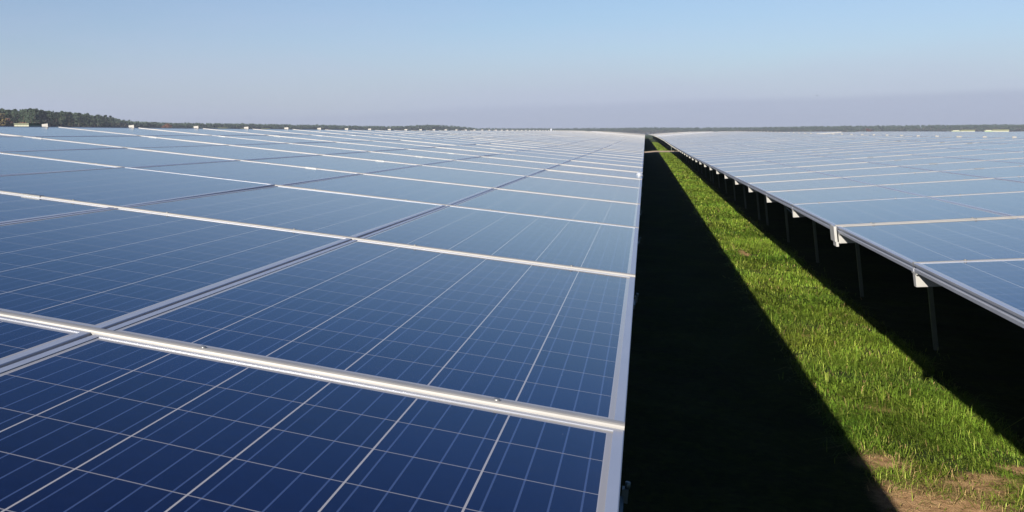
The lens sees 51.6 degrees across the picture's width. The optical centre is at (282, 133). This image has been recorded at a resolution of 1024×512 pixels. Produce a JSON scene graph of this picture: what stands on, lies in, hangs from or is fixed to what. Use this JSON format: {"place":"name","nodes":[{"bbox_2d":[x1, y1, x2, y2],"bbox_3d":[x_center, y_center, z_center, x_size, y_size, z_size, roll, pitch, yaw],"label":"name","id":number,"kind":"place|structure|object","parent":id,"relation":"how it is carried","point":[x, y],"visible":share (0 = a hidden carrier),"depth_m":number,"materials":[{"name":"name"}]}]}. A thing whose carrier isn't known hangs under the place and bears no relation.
{"place":"outdoors","nodes":[
{"label":"outdoors","id":0,"kind":"place"},
{"bbox_2d":[0,0,1023,133],"label":"sky","id":1,"kind":"structure","parent":0,"point":[546,64],"materials":[{"name":"blue"}]},
{"bbox_2d":[644,151,679,152],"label":"dirt track","id":2,"kind":"structure","parent":0,"point":[658,151],"depth_m":113.60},
{"bbox_2d":[619,134,1023,511],"bbox_3d":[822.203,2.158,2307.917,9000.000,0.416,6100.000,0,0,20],"label":"ground","id":3,"kind":"structure","parent":0,"point":[717,414],"depth_m":9.89,"materials":[{"name":"soil"}]},
{"bbox_2d":[0,113,11,125],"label":"autumn tree","id":4,"kind":"object","parent":3,"relation":"on","point":[3,119],"visible":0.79,"depth_m":519.21,"materials":[{"name":"brown plant"}]},
{"bbox_2d":[6,110,12,121],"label":"pine tree","id":5,"kind":"object","parent":3,"relation":"on","point":[8,114],"visible":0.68,"depth_m":610.27,"materials":[{"name":"green plant"}]},
{"bbox_2d":[10,110,15,122],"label":"pine tree","id":6,"kind":"object","parent":3,"relation":"on","point":[13,112],"visible":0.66,"depth_m":633.31,"materials":[{"name":"green plant"}]},
{"bbox_2d":[19,110,24,121],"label":"pine tree","id":7,"kind":"object","parent":3,"relation":"on","point":[21,113],"visible":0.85,"depth_m":612.88,"materials":[{"name":"green plant"}]},
{"bbox_2d":[22,109,29,122],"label":"pine tree","id":8,"kind":"object","parent":3,"relation":"on","point":[25,115],"visible":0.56,"depth_m":611.56,"materials":[{"name":"green plant"}]},
{"bbox_2d":[14,123,47,126],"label":"inverter cabin","id":9,"kind":"object","parent":3,"relation":"on","point":[30,124],"visible":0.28,"depth_m":160.30,"materials":[{"name":"white metal"}]},
{"bbox_2d":[27,110,34,121],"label":"pine tree","id":10,"kind":"object","parent":3,"relation":"on","point":[32,118],"visible":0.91,"depth_m":586.24,"materials":[{"name":"green plant"}]},
{"bbox_2d":[31,109,39,122],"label":"pine tree","id":11,"kind":"object","parent":3,"relation":"on","point":[35,110],"visible":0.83,"depth_m":591.04,"materials":[{"name":"green plant"}]},
{"bbox_2d":[31,108,40,122],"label":"pine tree","id":12,"kind":"object","parent":3,"relation":"on","point":[36,118],"visible":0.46,"depth_m":619.75,"materials":[{"name":"green plant"}]},
{"bbox_2d":[38,110,41,122],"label":"pine tree","id":13,"kind":"object","parent":3,"relation":"on","point":[40,113],"visible":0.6,"depth_m":633.89,"materials":[{"name":"green plant"}]},
{"bbox_2d":[43,111,50,125],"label":"pine tree","id":14,"kind":"object","parent":3,"relation":"on","point":[45,113],"visible":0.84,"depth_m":659.83,"materials":[{"name":"green plant"}]},
{"bbox_2d":[50,113,57,126],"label":"pine tree","id":15,"kind":"object","parent":3,"relation":"on","point":[53,119],"visible":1,"depth_m":654.28,"materials":[{"name":"green plant"}]},
{"bbox_2d":[58,113,64,126],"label":"pine tree","id":16,"kind":"object","parent":3,"relation":"on","point":[61,119],"visible":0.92,"depth_m":674.80,"materials":[{"name":"green plant"}]},
{"bbox_2d":[63,112,68,126],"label":"pine tree","id":17,"kind":"object","parent":3,"relation":"on","point":[67,117],"visible":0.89,"depth_m":690.60,"materials":[{"name":"green plant"}]},
{"bbox_2d":[1,109,132,127],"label":"wood","id":18,"kind":"object","parent":3,"relation":"on","point":[119,124],"visible":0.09,"depth_m":777.78,"materials":[{"name":"green plant"}]},
{"bbox_2d":[74,113,82,126],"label":"pine tree","id":19,"kind":"object","parent":3,"relation":"on","point":[79,115],"visible":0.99,"depth_m":717.56,"materials":[{"name":"green plant"}]},
{"bbox_2d":[80,116,86,125],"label":"pine tree","id":20,"kind":"object","parent":3,"relation":"on","point":[83,117],"visible":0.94,"depth_m":740.73,"materials":[{"name":"green plant"}]},
{"bbox_2d":[84,113,90,126],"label":"pine tree","id":21,"kind":"object","parent":3,"relation":"on","point":[85,115],"visible":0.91,"depth_m":748.78,"materials":[{"name":"green plant"}]},
{"bbox_2d":[96,115,101,126],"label":"pine tree","id":22,"kind":"object","parent":3,"relation":"on","point":[97,123],"visible":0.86,"depth_m":803.08,"materials":[{"name":"green plant"}]},
{"bbox_2d":[161,123,171,127],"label":"autumn tree","id":23,"kind":"object","parent":3,"relation":"on","point":[167,125],"visible":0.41,"depth_m":858.90,"materials":[{"name":"brown plant"}]},
{"bbox_2d":[0,124,407,129],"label":"solar table","id":24,"kind":"object","parent":3,"relation":"on","point":[130,126],"visible":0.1,"depth_m":14.81,"materials":[{"name":"blue glass"}]},
{"bbox_2d":[117,120,476,129],"bbox_3d":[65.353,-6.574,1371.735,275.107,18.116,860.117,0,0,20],"label":"wood","id":25,"kind":"object","parent":3,"relation":"on","point":[138,124],"visible":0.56,"depth_m":1417.11,"materials":[{"name":"green plant"}]},
{"bbox_2d":[0,153,640,511],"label":"solar table","id":26,"kind":"object","parent":3,"relation":"on","point":[173,342],"visible":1,"depth_m":2.04,"materials":[{"name":"glass"}]},
{"bbox_2d":[0,127,643,227],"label":"solar table","id":27,"kind":"object","parent":3,"relation":"on","point":[584,184],"visible":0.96,"depth_m":8.88,"materials":[{"name":"glass"}]},
{"bbox_2d":[404,129,507,130],"bbox_3d":[4.240,1.259,39.146,6.024,2.824,21.855,0,0,20],"label":"solar table","id":28,"kind":"object","parent":3,"relation":"on","point":[463,130],"visible":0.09,"depth_m":36.85,"materials":[{"name":"blue glass"}]},
{"bbox_2d":[413,130,644,151],"bbox_3d":[9.999,1.276,37.094,6.017,2.791,21.855,0,0,20],"label":"solar table","id":29,"kind":"object","parent":3,"relation":"on","point":[577,141],"visible":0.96,"depth_m":33.20,"materials":[{"name":"glass"}]},
{"bbox_2d":[520,130,644,142],"bbox_3d":[17.322,1.219,57.665,6.006,2.791,21.855,0,0,20],"label":"solar table","id":30,"kind":"object","parent":3,"relation":"on","point":[595,136],"visible":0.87,"depth_m":55.60,"materials":[{"name":"blue glass"}]},
{"bbox_2d":[561,131,644,138],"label":"solar table","id":31,"kind":"object","parent":3,"relation":"on","point":[605,134],"visible":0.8,"depth_m":77.05,"materials":[{"name":"blue glass"}]},
{"bbox_2d":[580,131,644,136],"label":"solar table","id":32,"kind":"object","parent":3,"relation":"on","point":[612,133],"visible":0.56,"depth_m":98.45,"materials":[{"name":"blue glass"}]},
{"bbox_2d":[592,131,643,135],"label":"solar table","id":33,"kind":"object","parent":3,"relation":"on","point":[619,133],"visible":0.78,"depth_m":123.63,"materials":[{"name":"blue glass"}]},
{"bbox_2d":[653,132,691,146],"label":"solar table","id":34,"kind":"object","parent":3,"relation":"on","point":[666,145],"visible":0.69,"depth_m":148.83,"materials":[{"name":"blue glass"}]},
{"bbox_2d":[655,132,705,150],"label":"solar table","id":35,"kind":"object","parent":3,"relation":"on","point":[678,134],"visible":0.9,"depth_m":123.38,"materials":[{"name":"blue glass"}]},
{"bbox_2d":[657,132,721,156],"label":"solar table","id":36,"kind":"object","parent":3,"relation":"on","point":[675,151],"visible":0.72,"depth_m":97.78,"materials":[{"name":"blue glass"}]},
{"bbox_2d":[660,132,752,164],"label":"solar table","id":37,"kind":"object","parent":3,"relation":"on","point":[696,135],"visible":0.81,"depth_m":76.26,"materials":[{"name":"blue glass"}]},
{"bbox_2d":[664,132,805,180],"bbox_3d":[24.794,1.267,57.145,6.009,2.635,21.855,0,0,20],"label":"solar table","id":38,"kind":"object","parent":3,"relation":"on","point":[671,142],"visible":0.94,"depth_m":54.71,"materials":[{"name":"blue glass"}]},
{"bbox_2d":[474,124,1023,134],"bbox_3d":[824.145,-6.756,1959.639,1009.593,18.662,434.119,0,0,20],"label":"wood","id":39,"kind":"object","parent":3,"relation":"on","point":[886,128],"visible":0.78,"depth_m":1800.93,"materials":[{"name":"green plant"}]},
{"bbox_2d":[672,134,946,219],"bbox_3d":[17.467,1.369,36.579,6.009,2.635,21.855,0,0,20],"label":"solar table","id":40,"kind":"object","parent":3,"relation":"on","point":[690,150],"visible":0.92,"depth_m":32.65,"materials":[{"name":"glass"}]},
{"bbox_2d":[801,132,841,133],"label":"solar table","id":41,"kind":"object","parent":3,"relation":"on","point":[820,132],"visible":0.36,"depth_m":116.17,"materials":[{"name":"blue glass"}]},
{"bbox_2d":[692,137,1023,349],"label":"solar table","id":42,"kind":"object","parent":3,"relation":"on","point":[947,178],"visible":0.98,"depth_m":11.27,"materials":[{"name":"glass"}]},
{"bbox_2d":[834,131,911,134],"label":"solar table","id":43,"kind":"object","parent":3,"relation":"on","point":[863,133],"visible":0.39,"depth_m":89.97,"materials":[{"name":"blue glass"}]},
{"bbox_2d":[817,133,957,136],"bbox_3d":[23.217,1.353,34.530,6.028,2.667,21.855,0,0,20],"label":"solar table","id":44,"kind":"object","parent":3,"relation":"on","point":[887,135],"visible":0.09,"depth_m":30.83,"materials":[{"name":"blue glass"}]},
{"bbox_2d":[830,217,1023,327],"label":"solar table","id":45,"kind":"object","parent":3,"relation":"on","point":[980,262],"visible":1,"depth_m":5.00,"materials":[{"name":"glass"}]},
{"bbox_2d":[872,131,991,136],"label":"solar table","id":46,"kind":"object","parent":3,"relation":"on","point":[925,133],"visible":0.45,"depth_m":71.22,"materials":[{"name":"blue glass"}]},
{"bbox_2d":[939,132,1023,137],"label":"solar table","id":47,"kind":"object","parent":3,"relation":"on","point":[1004,135],"visible":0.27,"depth_m":58.06,"materials":[{"name":"blue glass"}]},
{"bbox_2d":[958,136,1016,137],"bbox_3d":[15.866,1.390,13.897,6.028,2.667,21.855,0,0,20],"label":"solar table","id":48,"kind":"object","parent":3,"relation":"on","point":[985,137],"visible":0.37,"depth_m":23.40,"materials":[{"name":"blue glass"}]},
{"bbox_2d":[992,129,1008,131],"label":"inverter cabin","id":49,"kind":"object","parent":3,"relation":"on","point":[1000,130],"visible":0.33,"depth_m":210.95,"materials":[{"name":"white metal"}]},
{"bbox_2d":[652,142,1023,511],"bbox_3d":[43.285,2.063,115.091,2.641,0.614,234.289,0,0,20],"label":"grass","id":50,"kind":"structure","parent":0,"point":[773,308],"depth_m":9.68,"materials":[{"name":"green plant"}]}
]}

